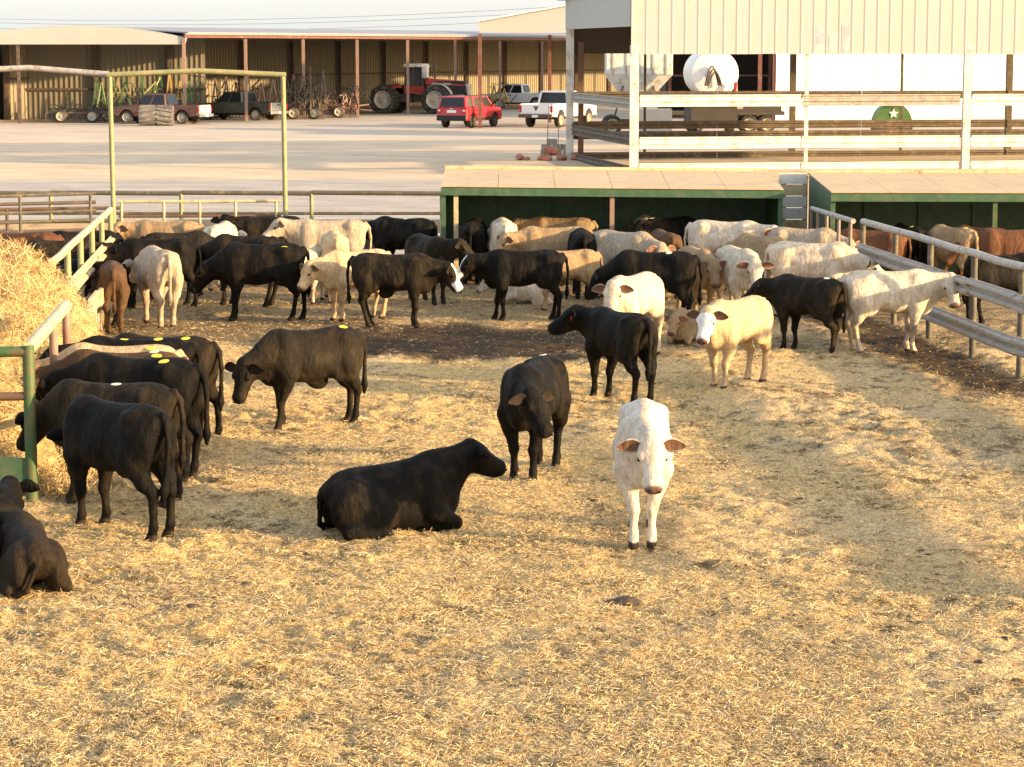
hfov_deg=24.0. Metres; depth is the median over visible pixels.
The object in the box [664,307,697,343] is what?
calf
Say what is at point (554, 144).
block stack
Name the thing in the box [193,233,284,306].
cow
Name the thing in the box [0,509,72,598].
calf
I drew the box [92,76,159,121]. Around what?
planter
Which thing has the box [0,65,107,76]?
gate frame
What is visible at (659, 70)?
feed wagon
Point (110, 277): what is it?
cow
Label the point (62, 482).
spilled hay
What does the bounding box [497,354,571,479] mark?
cow
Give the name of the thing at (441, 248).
cow
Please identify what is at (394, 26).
power line
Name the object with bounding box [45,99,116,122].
harrow
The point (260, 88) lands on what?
cultivator
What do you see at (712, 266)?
cow
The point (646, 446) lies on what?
cow
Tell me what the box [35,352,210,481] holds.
cow
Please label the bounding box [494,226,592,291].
cow
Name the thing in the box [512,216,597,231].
cow
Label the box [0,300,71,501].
fence
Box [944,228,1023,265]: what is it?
cow
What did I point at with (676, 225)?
cow
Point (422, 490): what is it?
cow
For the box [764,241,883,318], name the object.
cow
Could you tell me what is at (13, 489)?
calf
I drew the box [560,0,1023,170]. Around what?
open barn
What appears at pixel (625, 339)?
cow
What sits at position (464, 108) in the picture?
car
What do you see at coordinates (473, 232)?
cow
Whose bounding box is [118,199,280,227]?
pipe gate
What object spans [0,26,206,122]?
machine shed
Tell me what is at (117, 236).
cow
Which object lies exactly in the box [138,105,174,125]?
stack of pallets
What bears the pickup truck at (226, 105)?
on the yard at (418, 148)
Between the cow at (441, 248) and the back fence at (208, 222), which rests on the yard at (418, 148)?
the back fence at (208, 222)
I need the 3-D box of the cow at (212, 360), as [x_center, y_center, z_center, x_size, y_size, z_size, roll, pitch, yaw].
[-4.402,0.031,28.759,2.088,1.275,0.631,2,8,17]
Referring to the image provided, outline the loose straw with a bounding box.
[0,285,1023,766]
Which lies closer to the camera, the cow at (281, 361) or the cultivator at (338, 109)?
the cow at (281, 361)
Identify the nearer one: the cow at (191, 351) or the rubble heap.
the cow at (191, 351)
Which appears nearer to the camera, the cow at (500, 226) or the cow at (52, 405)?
the cow at (52, 405)
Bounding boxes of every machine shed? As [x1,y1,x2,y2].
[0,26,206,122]
[2,27,658,123]
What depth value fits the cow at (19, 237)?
44.44 m
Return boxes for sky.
[0,0,565,30]
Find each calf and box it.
[0,475,39,554]
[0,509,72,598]
[477,280,553,304]
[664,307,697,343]
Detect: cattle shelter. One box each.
[441,165,783,270]
[807,170,1023,271]
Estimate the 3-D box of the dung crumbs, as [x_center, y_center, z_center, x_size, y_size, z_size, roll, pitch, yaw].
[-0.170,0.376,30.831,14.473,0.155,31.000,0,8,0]
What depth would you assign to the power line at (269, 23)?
353.80 m
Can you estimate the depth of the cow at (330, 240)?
44.09 m
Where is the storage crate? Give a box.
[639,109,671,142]
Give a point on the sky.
(46, 13)
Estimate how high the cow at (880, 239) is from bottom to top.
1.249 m
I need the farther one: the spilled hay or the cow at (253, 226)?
the cow at (253, 226)
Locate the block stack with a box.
[540,139,565,154]
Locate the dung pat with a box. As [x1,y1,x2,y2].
[611,596,640,605]
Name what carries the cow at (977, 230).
on the ground at (510, 338)
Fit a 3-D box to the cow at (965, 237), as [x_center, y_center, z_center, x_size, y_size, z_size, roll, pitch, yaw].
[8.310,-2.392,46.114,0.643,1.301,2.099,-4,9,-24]
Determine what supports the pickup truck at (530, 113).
on the yard at (418, 148)
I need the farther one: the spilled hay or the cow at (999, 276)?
the cow at (999, 276)
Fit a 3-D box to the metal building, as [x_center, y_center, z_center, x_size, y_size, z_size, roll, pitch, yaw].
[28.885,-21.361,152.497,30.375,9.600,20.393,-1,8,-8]
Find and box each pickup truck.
[113,93,213,123]
[198,91,288,120]
[482,84,539,103]
[518,91,596,126]
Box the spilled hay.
[7,446,152,497]
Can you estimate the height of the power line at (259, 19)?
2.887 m
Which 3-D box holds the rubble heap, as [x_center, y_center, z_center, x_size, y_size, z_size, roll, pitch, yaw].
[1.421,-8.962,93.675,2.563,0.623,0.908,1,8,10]
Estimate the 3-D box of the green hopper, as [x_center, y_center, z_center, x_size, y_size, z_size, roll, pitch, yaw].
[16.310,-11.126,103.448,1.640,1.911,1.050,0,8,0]
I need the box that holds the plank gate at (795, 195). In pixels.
[779,172,807,228]
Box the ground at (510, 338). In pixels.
[0,272,1023,766]
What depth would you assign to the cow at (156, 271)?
39.97 m
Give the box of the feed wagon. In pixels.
[602,54,672,130]
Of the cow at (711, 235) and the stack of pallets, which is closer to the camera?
the cow at (711, 235)
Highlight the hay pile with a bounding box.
[0,235,105,487]
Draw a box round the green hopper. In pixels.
[871,106,912,129]
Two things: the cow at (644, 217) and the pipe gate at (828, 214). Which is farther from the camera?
the cow at (644, 217)
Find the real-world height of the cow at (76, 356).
1.301 m
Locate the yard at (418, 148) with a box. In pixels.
[0,54,1023,253]
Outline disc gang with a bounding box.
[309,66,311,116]
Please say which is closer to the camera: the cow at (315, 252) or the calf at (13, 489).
the calf at (13, 489)
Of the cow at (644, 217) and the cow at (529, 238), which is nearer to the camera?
the cow at (529, 238)
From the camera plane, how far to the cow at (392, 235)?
48.26 m
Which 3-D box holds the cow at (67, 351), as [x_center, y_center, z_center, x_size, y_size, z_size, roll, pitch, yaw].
[-4.727,0.175,27.642,2.126,1.302,0.643,1,8,6]
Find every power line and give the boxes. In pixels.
[23,7,548,20]
[23,14,509,24]
[326,23,468,28]
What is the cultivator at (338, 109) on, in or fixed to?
on the yard at (418, 148)
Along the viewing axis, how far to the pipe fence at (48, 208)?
51.98 m
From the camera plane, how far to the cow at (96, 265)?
40.54 m
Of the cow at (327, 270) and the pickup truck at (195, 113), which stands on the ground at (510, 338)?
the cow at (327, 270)
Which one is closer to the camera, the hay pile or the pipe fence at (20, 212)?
the hay pile
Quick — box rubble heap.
[515,145,576,160]
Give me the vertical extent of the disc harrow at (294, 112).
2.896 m
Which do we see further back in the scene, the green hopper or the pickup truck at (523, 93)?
the pickup truck at (523, 93)
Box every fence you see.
[0,190,440,248]
[0,192,96,233]
[0,206,119,230]
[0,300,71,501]
[48,207,114,308]
[768,169,1023,228]
[855,218,1023,377]
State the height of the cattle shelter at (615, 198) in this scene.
2.271 m
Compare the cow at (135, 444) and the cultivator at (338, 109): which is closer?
the cow at (135, 444)
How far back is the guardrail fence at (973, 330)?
36.24 m
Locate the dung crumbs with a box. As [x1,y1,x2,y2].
[2,293,1023,766]
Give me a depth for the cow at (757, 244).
43.48 m
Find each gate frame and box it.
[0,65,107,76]
[106,68,287,224]
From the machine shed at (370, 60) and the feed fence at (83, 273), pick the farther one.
the machine shed at (370, 60)
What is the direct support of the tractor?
on the yard at (418, 148)
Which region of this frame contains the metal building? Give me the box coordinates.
[772,54,1023,119]
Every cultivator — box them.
[205,76,280,117]
[319,83,371,117]
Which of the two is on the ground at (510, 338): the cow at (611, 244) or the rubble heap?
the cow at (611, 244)
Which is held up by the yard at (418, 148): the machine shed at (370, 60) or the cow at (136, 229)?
the machine shed at (370, 60)
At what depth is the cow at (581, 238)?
44.77 m
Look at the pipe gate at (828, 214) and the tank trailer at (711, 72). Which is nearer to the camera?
the pipe gate at (828, 214)
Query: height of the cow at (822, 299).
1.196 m
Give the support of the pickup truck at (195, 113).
on the yard at (418, 148)
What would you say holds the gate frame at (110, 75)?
on the ground at (510, 338)
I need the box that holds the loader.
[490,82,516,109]
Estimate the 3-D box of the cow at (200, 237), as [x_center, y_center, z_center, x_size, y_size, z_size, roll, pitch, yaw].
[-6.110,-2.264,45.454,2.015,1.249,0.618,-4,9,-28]
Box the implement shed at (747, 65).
[659,54,772,116]
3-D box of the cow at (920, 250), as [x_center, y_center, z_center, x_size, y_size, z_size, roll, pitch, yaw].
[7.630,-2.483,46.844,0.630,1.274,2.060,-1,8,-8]
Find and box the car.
[437,95,501,127]
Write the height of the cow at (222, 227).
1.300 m
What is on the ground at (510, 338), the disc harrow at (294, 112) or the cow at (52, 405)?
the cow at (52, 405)
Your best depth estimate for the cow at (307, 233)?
47.17 m
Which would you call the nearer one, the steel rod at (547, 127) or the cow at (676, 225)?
the cow at (676, 225)
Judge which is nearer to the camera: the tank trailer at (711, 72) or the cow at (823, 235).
the cow at (823, 235)
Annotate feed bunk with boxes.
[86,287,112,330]
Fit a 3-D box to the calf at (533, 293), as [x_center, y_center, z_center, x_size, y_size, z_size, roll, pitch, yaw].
[0.091,-1.749,44.012,1.475,0.596,0.566,-1,8,-4]
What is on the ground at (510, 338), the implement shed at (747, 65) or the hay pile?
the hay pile
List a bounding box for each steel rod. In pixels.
[547,106,548,155]
[557,106,559,155]
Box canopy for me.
[478,5,761,127]
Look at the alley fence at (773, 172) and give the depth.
55.82 m
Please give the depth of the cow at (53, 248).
42.83 m
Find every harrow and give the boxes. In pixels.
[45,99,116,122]
[157,75,207,120]
[286,70,331,118]
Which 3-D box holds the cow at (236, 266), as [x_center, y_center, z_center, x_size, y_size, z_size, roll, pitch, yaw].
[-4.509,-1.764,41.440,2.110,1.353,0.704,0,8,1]
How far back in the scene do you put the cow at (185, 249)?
43.31 m
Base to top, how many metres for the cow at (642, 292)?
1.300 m
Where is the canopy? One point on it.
(548, 20)
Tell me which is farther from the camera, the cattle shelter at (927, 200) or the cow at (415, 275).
the cattle shelter at (927, 200)
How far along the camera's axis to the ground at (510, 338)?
24.16 m
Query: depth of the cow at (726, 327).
32.68 m
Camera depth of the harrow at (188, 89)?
139.60 m
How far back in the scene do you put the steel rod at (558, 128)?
96.49 m
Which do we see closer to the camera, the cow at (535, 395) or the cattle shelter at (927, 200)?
the cow at (535, 395)
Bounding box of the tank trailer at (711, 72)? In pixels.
[683,54,738,130]
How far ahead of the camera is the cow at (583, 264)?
42.88 m
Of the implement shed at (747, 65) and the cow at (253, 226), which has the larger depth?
the implement shed at (747, 65)
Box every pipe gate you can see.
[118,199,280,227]
[809,206,855,247]
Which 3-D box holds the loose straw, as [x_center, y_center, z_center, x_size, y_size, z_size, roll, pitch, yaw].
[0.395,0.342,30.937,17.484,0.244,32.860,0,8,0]
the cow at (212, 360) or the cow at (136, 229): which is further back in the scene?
the cow at (136, 229)
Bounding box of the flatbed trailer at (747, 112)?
[672,106,784,130]
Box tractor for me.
[369,60,471,113]
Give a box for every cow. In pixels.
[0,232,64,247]
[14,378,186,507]
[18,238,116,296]
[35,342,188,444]
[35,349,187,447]
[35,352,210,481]
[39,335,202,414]
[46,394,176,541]
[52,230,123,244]
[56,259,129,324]
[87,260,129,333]
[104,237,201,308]
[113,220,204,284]
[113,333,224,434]
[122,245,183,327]
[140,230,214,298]
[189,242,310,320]
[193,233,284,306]
[203,221,247,290]
[211,214,303,242]
[224,325,367,429]
[262,217,371,250]
[297,249,392,321]
[301,246,323,303]
[315,230,349,303]
[317,438,506,540]
[346,252,462,327]
[362,216,437,253]
[404,233,474,305]
[457,249,568,320]
[458,218,488,284]
[487,217,517,250]
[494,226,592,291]
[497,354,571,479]
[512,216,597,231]
[541,249,602,310]
[547,304,657,401]
[567,227,596,298]
[584,249,702,309]
[592,229,676,297]
[592,271,664,354]
[612,398,685,548]
[626,216,695,246]
[629,215,651,231]
[649,229,682,298]
[676,245,726,310]
[684,220,777,253]
[686,295,772,388]
[715,232,785,305]
[715,245,773,299]
[741,273,847,352]
[763,227,859,250]
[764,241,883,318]
[839,268,966,353]
[840,228,911,259]
[893,222,927,264]
[915,224,978,271]
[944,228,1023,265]
[955,225,1005,275]
[962,252,1023,323]
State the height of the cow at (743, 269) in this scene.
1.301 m
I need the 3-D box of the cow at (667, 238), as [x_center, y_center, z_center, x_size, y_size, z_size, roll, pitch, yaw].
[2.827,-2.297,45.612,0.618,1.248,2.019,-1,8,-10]
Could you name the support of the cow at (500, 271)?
on the ground at (510, 338)
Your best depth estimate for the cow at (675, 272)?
40.22 m
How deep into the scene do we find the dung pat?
20.25 m
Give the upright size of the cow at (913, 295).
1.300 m
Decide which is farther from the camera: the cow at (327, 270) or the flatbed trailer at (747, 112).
the flatbed trailer at (747, 112)

